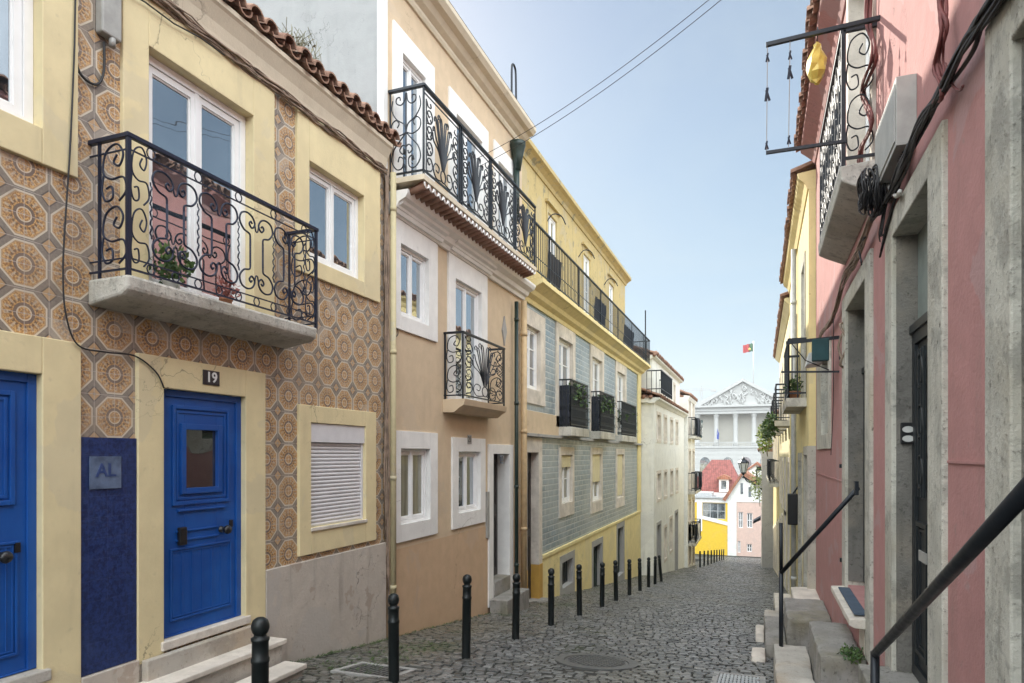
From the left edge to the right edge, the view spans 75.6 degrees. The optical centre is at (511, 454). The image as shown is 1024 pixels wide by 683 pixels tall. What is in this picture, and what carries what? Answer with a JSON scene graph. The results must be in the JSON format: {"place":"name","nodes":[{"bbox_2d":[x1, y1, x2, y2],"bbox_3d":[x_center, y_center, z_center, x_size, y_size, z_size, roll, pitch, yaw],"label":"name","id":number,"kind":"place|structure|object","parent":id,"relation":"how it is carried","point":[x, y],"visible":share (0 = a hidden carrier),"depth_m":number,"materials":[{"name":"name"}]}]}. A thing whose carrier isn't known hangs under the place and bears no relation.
{"place":"outdoors","nodes":[
{"label":"outdoors","id":0,"kind":"place"},
{"bbox_2d":[281,554,787,682],"bbox_3d":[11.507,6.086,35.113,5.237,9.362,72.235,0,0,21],"label":"cobbled road","id":1,"kind":"structure","parent":0,"point":[672,605],"depth_m":8.57,"materials":[{"name":"stone"}]},
{"bbox_2d":[0,0,401,682],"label":"tiled house","id":2,"kind":"structure","parent":1,"relation":"on","point":[220,520],"depth_m":5.12,"materials":[{"name":"tile"}]},
{"bbox_2d":[0,0,32,123],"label":"window","id":3,"kind":"structure","parent":2,"relation":"in","point":[16,16],"depth_m":4.02,"materials":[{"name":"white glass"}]},
{"bbox_2d":[0,370,36,677],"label":"door","id":4,"kind":"structure","parent":2,"relation":"in","point":[18,391],"depth_m":4.01,"materials":[{"name":"blue paint"}]},
{"bbox_2d":[78,41,105,85],"bbox_3d":[-2.799,-2.843,4.378,0.016,0.766,0.224,0,0,21],"label":"looped cable","id":5,"kind":"object","parent":2,"relation":"attached to","point":[99,82],"visible":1,"depth_m":4.45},
{"bbox_2d":[89,456,120,489],"bbox_3d":[-2.753,0.119,4.474,0.010,0.220,0.230,0,0,21],"label":"wall plate","id":6,"kind":"object","parent":2,"relation":"attached to","point":[104,472],"depth_m":4.46,"materials":[{"name":"ceramic"}]},
{"bbox_2d":[96,0,121,48],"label":"junction box","id":7,"kind":"object","parent":2,"relation":"attached to","point":[109,20],"visible":1,"depth_m":4.47,"materials":[{"name":"grey plastic"}]},
{"bbox_2d":[62,0,164,387],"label":"hanging cable","id":8,"kind":"object","parent":2,"relation":"attached to","point":[66,202],"visible":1,"depth_m":4.23,"materials":[{"name":"rubber"}]},
{"bbox_2d":[149,240,195,288],"bbox_3d":[-2.514,-1.379,4.880,0.354,0.424,0.348,0,0,21],"label":"potted plant","id":9,"kind":"object","parent":2,"relation":"on","point":[171,265],"visible":0.68,"depth_m":4.83,"materials":[{"name":"green plant"}]},
{"bbox_2d":[141,0,224,55],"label":"sagging cable","id":10,"kind":"object","parent":2,"relation":"attached to","point":[182,27],"visible":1,"depth_m":5.02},
{"bbox_2d":[149,55,244,307],"bbox_3d":[-2.565,-2.085,5.328,0.070,1.766,1.054,0,0,21],"label":"balcony door","id":11,"kind":"structure","parent":2,"relation":"in","point":[187,122],"depth_m":5.31,"materials":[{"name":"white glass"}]},
{"bbox_2d":[164,389,240,638],"bbox_3d":[-2.472,0.443,5.311,0.126,1.885,0.834,0,0,21],"label":"door","id":12,"kind":"structure","parent":2,"relation":"in","point":[202,431],"depth_m":5.32,"materials":[{"name":"blue paint"}]},
{"bbox_2d":[203,369,219,385],"bbox_3d":[-2.423,-0.622,5.321,0.012,0.116,0.170,0,0,21],"label":"house number","id":13,"kind":"object","parent":2,"relation":"attached to","point":[211,377],"visible":1,"depth_m":5.32,"materials":[{"name":"ceramic"}]},
{"bbox_2d":[212,275,240,303],"bbox_3d":[-2.329,-1.316,5.361,0.226,0.298,0.219,0,0,21],"label":"potted plant","id":14,"kind":"object","parent":2,"relation":"on","point":[226,292],"visible":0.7,"depth_m":5.34,"materials":[{"name":"ceramic"}]},
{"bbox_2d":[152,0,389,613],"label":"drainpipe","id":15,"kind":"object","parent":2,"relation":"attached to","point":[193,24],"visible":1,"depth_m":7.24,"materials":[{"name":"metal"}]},
{"bbox_2d":[277,17,321,69],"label":"weeds","id":16,"kind":"object","parent":2,"relation":"on","point":[303,42],"visible":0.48,"depth_m":6.26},
{"bbox_2d":[309,166,357,278],"bbox_3d":[-1.931,-2.420,6.985,0.070,0.956,0.956,0,0,21],"label":"window","id":17,"kind":"structure","parent":2,"relation":"in","point":[333,209],"depth_m":7.03,"materials":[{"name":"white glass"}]},
{"bbox_2d":[251,617,269,682],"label":"bollard","id":18,"kind":"object","parent":1,"relation":"on","point":[260,639],"visible":1,"depth_m":3.65,"materials":[{"name":"metal"}]},
{"bbox_2d":[330,661,416,677],"bbox_3d":[-1.253,1.999,6.047,0.620,0.130,0.500,0,0,21],"label":"drain grate","id":19,"kind":"object","parent":1,"relation":"on","point":[378,672],"visible":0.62,"depth_m":6.04,"materials":[{"name":"grey metal"}]},
{"bbox_2d":[290,612,490,673],"bbox_3d":[1.042,2.253,7.568,4.982,0.686,5.131,0,0,21],"label":"moss and grass","id":20,"kind":"object","parent":1,"relation":"on","point":[331,668],"visible":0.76,"depth_m":6.85,"materials":[{"name":"green plant"}]},
{"bbox_2d":[246,0,536,637],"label":"beige house","id":21,"kind":"structure","parent":1,"relation":"on","point":[424,79],"depth_m":9.27,"materials":[{"name":"paint"}]},
{"bbox_2d":[403,59,421,176],"bbox_3d":[-1.336,-4.155,8.513,0.070,1.686,0.596,0,0,21],"label":"balcony door","id":22,"kind":"structure","parent":21,"relation":"in","point":[410,77],"depth_m":8.62,"materials":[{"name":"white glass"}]},
{"bbox_2d":[401,246,424,323],"bbox_3d":[-1.330,-2.175,8.530,0.070,0.886,0.729,0,0,21],"label":"window","id":23,"kind":"structure","parent":21,"relation":"in","point":[412,265],"depth_m":8.62,"materials":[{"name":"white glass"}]},
{"bbox_2d":[401,449,425,522],"bbox_3d":[-1.322,0.390,8.550,0.070,0.936,0.772,0,0,21],"label":"window","id":24,"kind":"structure","parent":21,"relation":"in","point":[413,461],"depth_m":8.62,"materials":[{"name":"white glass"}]},
{"bbox_2d":[456,281,477,400],"bbox_3d":[-0.739,-1.690,10.101,0.070,1.776,0.951,0,0,21],"label":"balcony door","id":25,"kind":"structure","parent":21,"relation":"in","point":[466,298],"depth_m":10.24,"materials":[{"name":"white glass"}]},
{"bbox_2d":[457,125,478,218],"bbox_3d":[-0.726,-4.155,10.136,0.070,1.686,0.958,0,0,21],"label":"balcony door","id":26,"kind":"structure","parent":21,"relation":"in","point":[470,148],"depth_m":10.28,"materials":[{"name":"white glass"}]},
{"bbox_2d":[459,452,476,511],"bbox_3d":[-0.728,0.405,10.130,0.070,0.906,0.809,0,0,21],"label":"window","id":27,"kind":"structure","parent":21,"relation":"in","point":[467,460],"depth_m":10.24,"materials":[{"name":"white glass"}]},
{"bbox_2d":[485,492,489,537],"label":"meter door","id":28,"kind":"structure","parent":21,"relation":"attached to","point":[487,523],"depth_m":10.74,"materials":[{"name":"grey plastic"}]},
{"bbox_2d":[494,454,497,574],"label":"door","id":29,"kind":"structure","parent":21,"relation":"in","point":[495,455],"depth_m":11.68,"materials":[{"name":"wood"}]},
{"bbox_2d":[499,171,509,244],"bbox_3d":[-0.188,-4.155,11.568,0.070,1.686,0.720,0,0,21],"label":"balcony door","id":30,"kind":"structure","parent":21,"relation":"in","point":[503,181],"depth_m":11.81,"materials":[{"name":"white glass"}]},
{"bbox_2d":[511,63,516,98],"bbox_3d":[0.034,-6.376,11.405,0.031,0.753,0.260,0,0,21],"label":"vent hoop","id":31,"kind":"object","parent":21,"relation":"on","point":[513,65],"visible":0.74,"depth_m":11.42,"materials":[{"name":"black metal"}]},
{"bbox_2d":[388,593,399,682],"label":"bollard","id":32,"kind":"object","parent":1,"relation":"on","point":[393,638],"visible":1,"depth_m":5.59,"materials":[{"name":"metal"}]},
{"bbox_2d":[462,574,471,658],"bbox_3d":[-0.473,1.874,6.835,0.098,1.276,0.100,1,0,-27],"label":"bollard","id":33,"kind":"object","parent":1,"relation":"on","point":[466,618],"visible":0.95,"depth_m":6.80,"materials":[{"name":"metal"}]},
{"bbox_2d":[512,573,519,639],"bbox_3d":[0.047,2.111,8.217,0.100,1.276,0.098,1,0,-38],"label":"bollard","id":34,"kind":"object","parent":1,"relation":"on","point":[516,607],"visible":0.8,"depth_m":8.18,"materials":[{"name":"metal"}]},
{"bbox_2d":[548,568,554,625],"bbox_3d":[0.569,2.288,9.618,0.098,1.276,0.100,1,-1,-20],"label":"bollard","id":35,"kind":"object","parent":1,"relation":"on","point":[551,576],"visible":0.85,"depth_m":9.58,"materials":[{"name":"metal"}]},
{"bbox_2d":[576,564,581,615],"bbox_3d":[1.137,2.481,11.136,0.098,1.276,0.100,-1,-1,6],"label":"bollard","id":36,"kind":"object","parent":1,"relation":"on","point":[579,586],"visible":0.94,"depth_m":11.10,"materials":[{"name":"metal"}]},
{"bbox_2d":[518,139,650,602],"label":"yellow house","id":37,"kind":"structure","parent":1,"relation":"on","point":[584,487],"depth_m":16.18,"materials":[{"name":"paint"}]},
{"bbox_2d":[527,452,530,598],"bbox_3d":[0.257,1.425,12.999,0.056,2.950,0.750,0,0,21],"label":"door","id":38,"kind":"structure","parent":37,"relation":"in","point":[528,454],"depth_m":13.17,"materials":[{"name":"wood"}]},
{"bbox_2d":[527,326,536,389],"bbox_3d":[0.312,-1.890,12.955,0.070,1.216,0.873,0,0,21],"label":"window","id":39,"kind":"structure","parent":37,"relation":"in","point":[531,334],"depth_m":13.16,"materials":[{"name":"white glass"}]},
{"bbox_2d":[531,563,542,598],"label":"wall base","id":40,"kind":"structure","parent":37,"relation":"in","point":[536,570],"depth_m":13.27,"materials":[{"name":"paint"}]},
{"bbox_2d":[548,215,554,284],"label":"terrace door","id":41,"kind":"structure","parent":37,"relation":"in","point":[551,223],"depth_m":16.05,"materials":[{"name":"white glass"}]},
{"bbox_2d":[547,252,560,290],"bbox_3d":[0.852,-3.622,13.327,0.079,0.757,0.900,0,0,21],"label":"hanging cloth","id":42,"kind":"object","parent":37,"relation":"hanging from","point":[555,271],"visible":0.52,"depth_m":13.35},
{"bbox_2d":[559,339,569,384],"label":"balcony door","id":43,"kind":"structure","parent":37,"relation":"in","point":[564,348],"depth_m":15.42,"materials":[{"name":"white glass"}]},
{"bbox_2d":[562,455,570,502],"bbox_3d":[1.182,0.550,15.228,0.100,1.096,0.917,0,0,21],"label":"window","id":44,"kind":"structure","parent":37,"relation":"in","point":[566,459],"depth_m":15.38,"materials":[{"name":"white glass"}]},
{"bbox_2d":[584,256,588,314],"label":"terrace door","id":45,"kind":"structure","parent":37,"relation":"in","point":[586,262],"depth_m":19.05,"materials":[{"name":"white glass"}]},
{"bbox_2d":[594,546,596,585],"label":"door","id":46,"kind":"structure","parent":37,"relation":"in","point":[595,548],"depth_m":18.35,"materials":[{"name":"black paint"}]},
{"bbox_2d":[593,359,598,395],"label":"balcony door","id":47,"kind":"structure","parent":37,"relation":"in","point":[595,363],"depth_m":18.33,"materials":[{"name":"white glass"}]},
{"bbox_2d":[593,454,599,500],"bbox_3d":[2.227,0.615,18.008,0.100,1.266,1.050,0,0,21],"label":"window","id":48,"kind":"structure","parent":37,"relation":"in","point":[596,457],"depth_m":18.19,"materials":[{"name":"beige glass"}]},
{"bbox_2d":[609,284,612,333],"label":"terrace door","id":49,"kind":"structure","parent":37,"relation":"in","point":[610,287],"depth_m":22.38,"materials":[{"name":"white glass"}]},
{"bbox_2d":[617,454,621,497],"bbox_3d":[3.369,0.665,21.049,0.100,1.366,1.037,0,0,21],"label":"window","id":50,"kind":"structure","parent":37,"relation":"in","point":[619,456],"depth_m":21.07,"materials":[{"name":"beige glass"}]},
{"bbox_2d":[617,373,622,431],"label":"balcony door","id":51,"kind":"structure","parent":37,"relation":"in","point":[619,377],"depth_m":21.46,"materials":[{"name":"white glass"}]},
{"bbox_2d":[555,653,638,671],"bbox_3d":[0.893,2.205,6.982,0.880,0.167,0.880,0,0,21],"label":"manhole cover","id":52,"kind":"object","parent":1,"relation":"on","point":[594,662],"visible":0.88,"depth_m":6.92,"materials":[{"name":"metal"}]},
{"bbox_2d":[600,562,604,606],"bbox_3d":[1.737,2.704,12.720,0.098,1.276,0.100,1,-1,-10],"label":"bollard","id":53,"kind":"object","parent":1,"relation":"on","point":[602,581],"visible":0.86,"depth_m":12.68,"materials":[{"name":"metal"}]},
{"bbox_2d":[613,560,617,600],"bbox_3d":[2.203,2.870,14.004,0.100,1.276,0.099,-1,0,16],"label":"bollard","id":54,"kind":"object","parent":1,"relation":"on","point":[615,571],"visible":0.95,"depth_m":13.97,"materials":[{"name":"metal"}]},
{"bbox_2d":[627,559,631,595],"bbox_3d":[2.770,3.094,15.563,0.100,1.276,0.098,0,-1,20],"label":"bollard","id":55,"kind":"object","parent":1,"relation":"on","point":[629,564],"visible":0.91,"depth_m":15.53,"materials":[{"name":"metal"}]},
{"bbox_2d":[638,558,641,590],"bbox_3d":[3.301,3.301,17.039,0.098,1.276,0.100,-1,0,-9],"label":"bollard","id":56,"kind":"object","parent":1,"relation":"on","point":[639,576],"visible":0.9,"depth_m":17.00,"materials":[{"name":"metal"}]},
{"bbox_2d":[626,345,688,575],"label":"white house","id":57,"kind":"structure","parent":1,"relation":"on","point":[664,413],"depth_m":26.14,"materials":[{"name":"paint"}]},
{"bbox_2d":[680,390,700,567],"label":"corner balcony house","id":58,"kind":"structure","parent":1,"relation":"on","point":[688,401],"depth_m":34.64,"materials":[{"name":"paint"}]},
{"bbox_2d":[695,491,728,554],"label":"bright yellow annex","id":59,"kind":"object","parent":1,"relation":"on","point":[711,510],"visible":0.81,"depth_m":71.03,"materials":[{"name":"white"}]},
{"bbox_2d":[703,503,724,518],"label":"window","id":60,"kind":"structure","parent":59,"relation":"in","point":[712,510],"depth_m":71.03,"materials":[{"name":"white"}]},
{"bbox_2d":[701,460,738,492],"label":"red roofed house","id":61,"kind":"structure","parent":1,"relation":"on","point":[720,476],"depth_m":82.60,"materials":[{"name":"tile"}]},
{"bbox_2d":[695,379,778,474],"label":"neoclassical palace","id":62,"kind":"structure","parent":1,"relation":"on","point":[735,413],"depth_m":173.38,"materials":[{"name":"white stone"}]},
{"bbox_2d":[743,341,753,382],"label":"national flag","id":63,"kind":"object","parent":62,"relation":"on","point":[748,348],"visible":0.99,"depth_m":174.90,"materials":[{"name":"red fabric"}]},
{"bbox_2d":[711,671,765,682],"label":"drain grate","id":64,"kind":"object","parent":1,"relation":"on","point":[726,677],"visible":0.96,"depth_m":6.43,"materials":[{"name":"metal"}]},
{"bbox_2d":[723,471,761,556],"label":"pale pink gabled house","id":65,"kind":"structure","parent":1,"relation":"on","point":[744,531],"depth_m":69.87,"materials":[{"name":"white"}]},
{"bbox_2d":[738,462,760,476],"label":"roofed house","id":66,"kind":"structure","parent":1,"relation":"on","point":[750,469],"depth_m":90.11,"materials":[{"name":"paint"}]},
{"bbox_2d":[751,647,765,661],"bbox_3d":[2.846,2.434,7.613,0.167,0.339,0.468,0,0,21],"label":"kerb stone","id":67,"kind":"object","parent":1,"relation":"on","point":[758,654],"visible":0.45,"depth_m":7.50,"materials":[{"name":"stone"}]},
{"bbox_2d":[755,624,763,641],"bbox_3d":[3.512,2.648,9.366,0.131,0.316,0.809,0,0,21],"label":"kerb stone","id":68,"kind":"object","parent":1,"relation":"on","point":[759,634],"visible":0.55,"depth_m":9.24,"materials":[{"name":"stone"}]},
{"bbox_2d":[756,443,772,567],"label":"grey right house","id":69,"kind":"structure","parent":1,"relation":"on","point":[767,528],"depth_m":40.14,"materials":[{"name":"paint"}]},
{"bbox_2d":[738,456,759,485],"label":"street lamp","id":70,"kind":"object","parent":69,"relation":"attached to","point":[743,463],"visible":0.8,"depth_m":41.37,"materials":[{"name":"black glass"}]},
{"bbox_2d":[748,466,761,503],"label":"climbing plant","id":71,"kind":"object","parent":69,"relation":"attached to","point":[754,486],"visible":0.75,"depth_m":41.59,"materials":[{"name":"green plant"}]},
{"bbox_2d":[764,610,778,621],"bbox_3d":[3.844,2.741,9.717,0.259,0.738,0.910,0,0,21],"label":"stone step","id":72,"kind":"object","parent":1,"relation":"on","point":[775,613],"visible":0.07,"depth_m":9.91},
{"bbox_2d":[766,409,778,576],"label":"building","id":73,"kind":"structure","parent":1,"relation":"on","point":[773,480],"depth_m":31.25,"materials":[{"name":"paint"}]},
{"bbox_2d":[764,616,785,658],"bbox_3d":[3.347,2.558,8.409,0.251,0.697,1.518,0,0,21],"label":"stone step","id":74,"kind":"object","parent":1,"relation":"on","point":[771,630],"visible":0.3,"depth_m":8.23,"materials":[{"name":"stone"}]},
{"bbox_2d":[770,291,789,593],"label":"building","id":75,"kind":"structure","parent":1,"relation":"on","point":[782,336],"depth_m":19.92,"materials":[{"name":"paint"}]},
{"bbox_2d":[755,424,773,456],"bbox_3d":[10.725,-0.671,27.996,0.814,1.472,1.546,0,0,21],"label":"climbing plant","id":76,"kind":"object","parent":75,"relation":"attached to","point":[759,435],"visible":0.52,"depth_m":27.87,"materials":[{"name":"green plant"}]},
{"bbox_2d":[762,411,779,437],"bbox_3d":[6.959,-0.817,17.693,0.484,0.748,0.844,0,0,21],"label":"climbing plant","id":77,"kind":"object","parent":75,"relation":"attached to","point":[770,427],"visible":0.96,"depth_m":17.57,"materials":[{"name":"green plant"}]},
{"bbox_2d":[773,593,790,610],"bbox_3d":[5.609,3.301,13.649,0.358,0.620,1.512,0,0,21],"label":"stone step","id":78,"kind":"object","parent":1,"relation":"on","point":[776,600],"visible":0.26,"depth_m":13.81,"materials":[{"name":"stone"}]},
{"bbox_2d":[773,643,813,682],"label":"stone step","id":79,"kind":"object","parent":1,"relation":"on","point":[791,663],"visible":0.99,"depth_m":6.11,"materials":[{"name":"stone"}]},
{"bbox_2d":[779,481,859,645],"bbox_3d":[2.870,1.114,6.222,0.084,1.772,1.059,0,0,-16],"label":"handrail","id":80,"kind":"object","parent":79,"relation":"on","point":[836,511],"visible":0.89,"depth_m":6.53,"materials":[{"name":"black metal"}]},
{"bbox_2d":[779,160,815,593],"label":"narrow yellow house","id":81,"kind":"structure","parent":1,"relation":"on","point":[797,277],"depth_m":10.99,"materials":[{"name":"paint"}]},
{"bbox_2d":[787,486,797,524],"bbox_3d":[5.453,0.971,12.789,0.212,0.758,0.180,0,0,21],"label":"wall lamp box","id":82,"kind":"object","parent":81,"relation":"attached to","point":[792,508],"visible":0.97,"depth_m":12.71,"materials":[{"name":"black plastic"}]},
{"bbox_2d":[783,375,803,397],"bbox_3d":[4.841,-1.159,11.311,0.308,0.458,0.326,0,0,-15],"label":"potted plant","id":83,"kind":"object","parent":81,"relation":"on","point":[792,382],"visible":0.62,"depth_m":11.26,"materials":[{"name":"green plant"}]},
{"bbox_2d":[791,586,819,599],"bbox_3d":[4.357,2.525,9.793,0.391,0.969,1.017,0,0,21],"label":"stone step","id":84,"kind":"object","parent":1,"relation":"on","point":[801,593],"visible":0.16,"depth_m":9.78,"materials":[{"name":"stone"}]},
{"bbox_2d":[783,598,831,655],"bbox_3d":[3.711,2.413,8.327,0.511,0.990,1.219,0,0,21],"label":"stone step","id":85,"kind":"object","parent":1,"relation":"on","point":[799,615],"visible":0.41,"depth_m":7.91,"materials":[{"name":"stone"}]},
{"bbox_2d":[808,621,867,682],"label":"stone step","id":86,"kind":"object","parent":1,"relation":"on","point":[826,641],"visible":0.73,"depth_m":5.56,"materials":[{"name":"stone"}]},
{"bbox_2d":[837,642,865,664],"bbox_3d":[2.741,1.600,5.328,0.234,0.127,0.363,0,0,21],"label":"weed tuft","id":87,"kind":"object","parent":86,"relation":"on","point":[854,654],"visible":0.98,"depth_m":5.27,"materials":[{"name":"green plant"}]},
{"bbox_2d":[794,0,1023,682],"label":"pink house","id":88,"kind":"structure","parent":1,"relation":"on","point":[930,314],"depth_m":3.60,"materials":[{"name":"paint"}]},
{"bbox_2d":[781,336,838,372],"bbox_3d":[3.263,-1.087,7.234,0.582,0.397,0.073,0,0,21],"label":"drying rack","id":89,"kind":"object","parent":88,"relation":"attached to","point":[792,342],"visible":0.94,"depth_m":7.22,"materials":[{"name":"black metal"}]},
{"bbox_2d":[812,338,828,361],"bbox_3d":[3.358,-1.142,7.188,0.168,0.239,0.087,0,0,21],"label":"teal cloth","id":90,"kind":"object","parent":89,"relation":"hanging from","point":[820,349],"visible":1,"depth_m":7.15,"materials":[{"name":"fabric"}]},
{"bbox_2d":[805,352,822,367],"bbox_3d":[3.405,-1.074,7.454,0.162,0.146,0.350,0,0,21],"label":"lamp housing","id":91,"kind":"object","parent":88,"relation":"attached to","point":[808,364],"visible":0.62,"depth_m":7.32,"materials":[{"name":"grey plastic"}]},
{"bbox_2d":[764,15,879,154],"bbox_3d":[2.261,-2.694,4.836,0.770,0.865,0.029,0,0,21],"label":"clothes line frame","id":92,"kind":"object","parent":88,"relation":"attached to","point":[848,25],"visible":1,"depth_m":4.88,"materials":[{"name":"black metal"}]},
{"bbox_2d":[806,27,826,84],"bbox_3d":[2.273,-2.973,4.937,0.152,0.398,0.143,0,0,-30],"label":"yellow bag","id":93,"kind":"object","parent":92,"relation":"hanging from","point":[816,64],"visible":0.98,"depth_m":4.90,"materials":[{"name":"plastic"}]},
{"bbox_2d":[831,318,833,450],"bbox_3d":[3.525,-0.731,7.254,0.018,1.466,0.404,0,0,22],"label":"wall cable","id":94,"kind":"object","parent":88,"relation":"attached to","point":[833,381],"depth_m":7.19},
{"bbox_2d":[837,322,844,367],"bbox_3d":[3.289,-1.093,6.563,0.083,0.464,0.224,0,0,21],"label":"cable hank","id":95,"kind":"object","parent":88,"relation":"hanging from","point":[838,347],"visible":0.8,"depth_m":6.54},
{"bbox_2d":[818,216,872,337],"bbox_3d":[3.379,-1.583,6.882,0.052,0.247,4.866,0,0,21],"label":"cable bundle","id":96,"kind":"object","parent":88,"relation":"attached to","point":[850,268],"visible":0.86,"depth_m":5.79,"materials":[{"name":"rubber"}]},
{"bbox_2d":[838,587,864,615],"bbox_3d":[3.044,1.274,5.777,0.225,0.011,1.138,0,0,21],"label":"doormat","id":97,"kind":"object","parent":88,"relation":"on","point":[854,604],"visible":0.5,"depth_m":5.71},
{"bbox_2d":[861,366,864,582],"bbox_3d":[3.183,-0.090,5.762,0.075,2.620,1.268,0,0,21],"label":"door","id":98,"kind":"structure","parent":88,"relation":"in","point":[863,369],"depth_m":6.29,"materials":[{"name":"grey wood"}]},
{"bbox_2d":[865,30,868,160],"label":"balcony door","id":99,"kind":"structure","parent":88,"relation":"in","point":[866,41],"depth_m":6.10,"materials":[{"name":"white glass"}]},
{"bbox_2d":[857,0,877,162],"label":"wall wires","id":100,"kind":"object","parent":88,"relation":"attached to","point":[873,60],"depth_m":4.81,"materials":[{"name":"rubber"}]},
{"bbox_2d":[875,73,916,257],"bbox_3d":[2.330,-1.716,4.077,0.106,0.728,0.995,0,0,21],"label":"telecom box","id":101,"kind":"object","parent":88,"relation":"attached to","point":[896,126],"visible":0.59,"depth_m":3.69,"materials":[{"name":"grey plastic"}]},
{"bbox_2d":[856,164,887,241],"bbox_3d":[2.362,-1.651,4.332,0.176,0.445,0.467,0,0,21],"label":"cable coil","id":102,"kind":"object","parent":101,"relation":"hanging from","point":[871,198],"visible":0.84,"depth_m":4.22,"materials":[{"name":"rubber"}]},
{"bbox_2d":[900,422,912,443],"bbox_3d":[2.460,-0.136,4.101,0.080,0.133,0.026,0,0,21],"label":"bell plate","id":103,"kind":"object","parent":88,"relation":"attached to","point":[906,432],"visible":0.73,"depth_m":4.09,"materials":[{"name":"black plastic"}]},
{"bbox_2d":[909,221,927,682],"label":"door","id":104,"kind":"structure","parent":88,"relation":"in","point":[919,329],"depth_m":3.93,"materials":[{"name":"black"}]},
{"bbox_2d":[870,0,1003,222],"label":"cable bundle","id":105,"kind":"object","parent":88,"relation":"attached to","point":[984,16],"visible":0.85,"depth_m":2.77,"materials":[{"name":"rubber"}]},
{"bbox_2d":[931,0,949,104],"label":"wall wires","id":106,"kind":"object","parent":88,"relation":"attached to","point":[938,69],"depth_m":2.86,"materials":[{"name":"rubber"}]},
{"bbox_2d":[870,477,1023,682],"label":"handrail","id":107,"kind":"object","parent":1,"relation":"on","point":[1001,517],"visible":1,"depth_m":1.89,"materials":[{"name":"black metal"}]},
{"bbox_2d":[449,0,810,402],"label":"sky","id":108,"kind":"structure","parent":0,"point":[669,163],"materials":[{"name":"blue"}]},
{"bbox_3d":[3.050,-5.102,5.760,0.158,1.004,0.637,0,0,21],"label":"wire mast","id":109,"kind":"object","parent":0,"visible":0},
{"bbox_2d":[476,0,708,158],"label":"overhead wire","id":110,"kind":"object","parent":109,"relation":"attached to","point":[603,80],"visible":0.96,"depth_m":8.22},
{"bbox_2d":[479,0,720,166],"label":"overhead wire","id":111,"kind":"object","parent":109,"relation":"attached to","point":[612,83],"visible":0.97,"depth_m":8.12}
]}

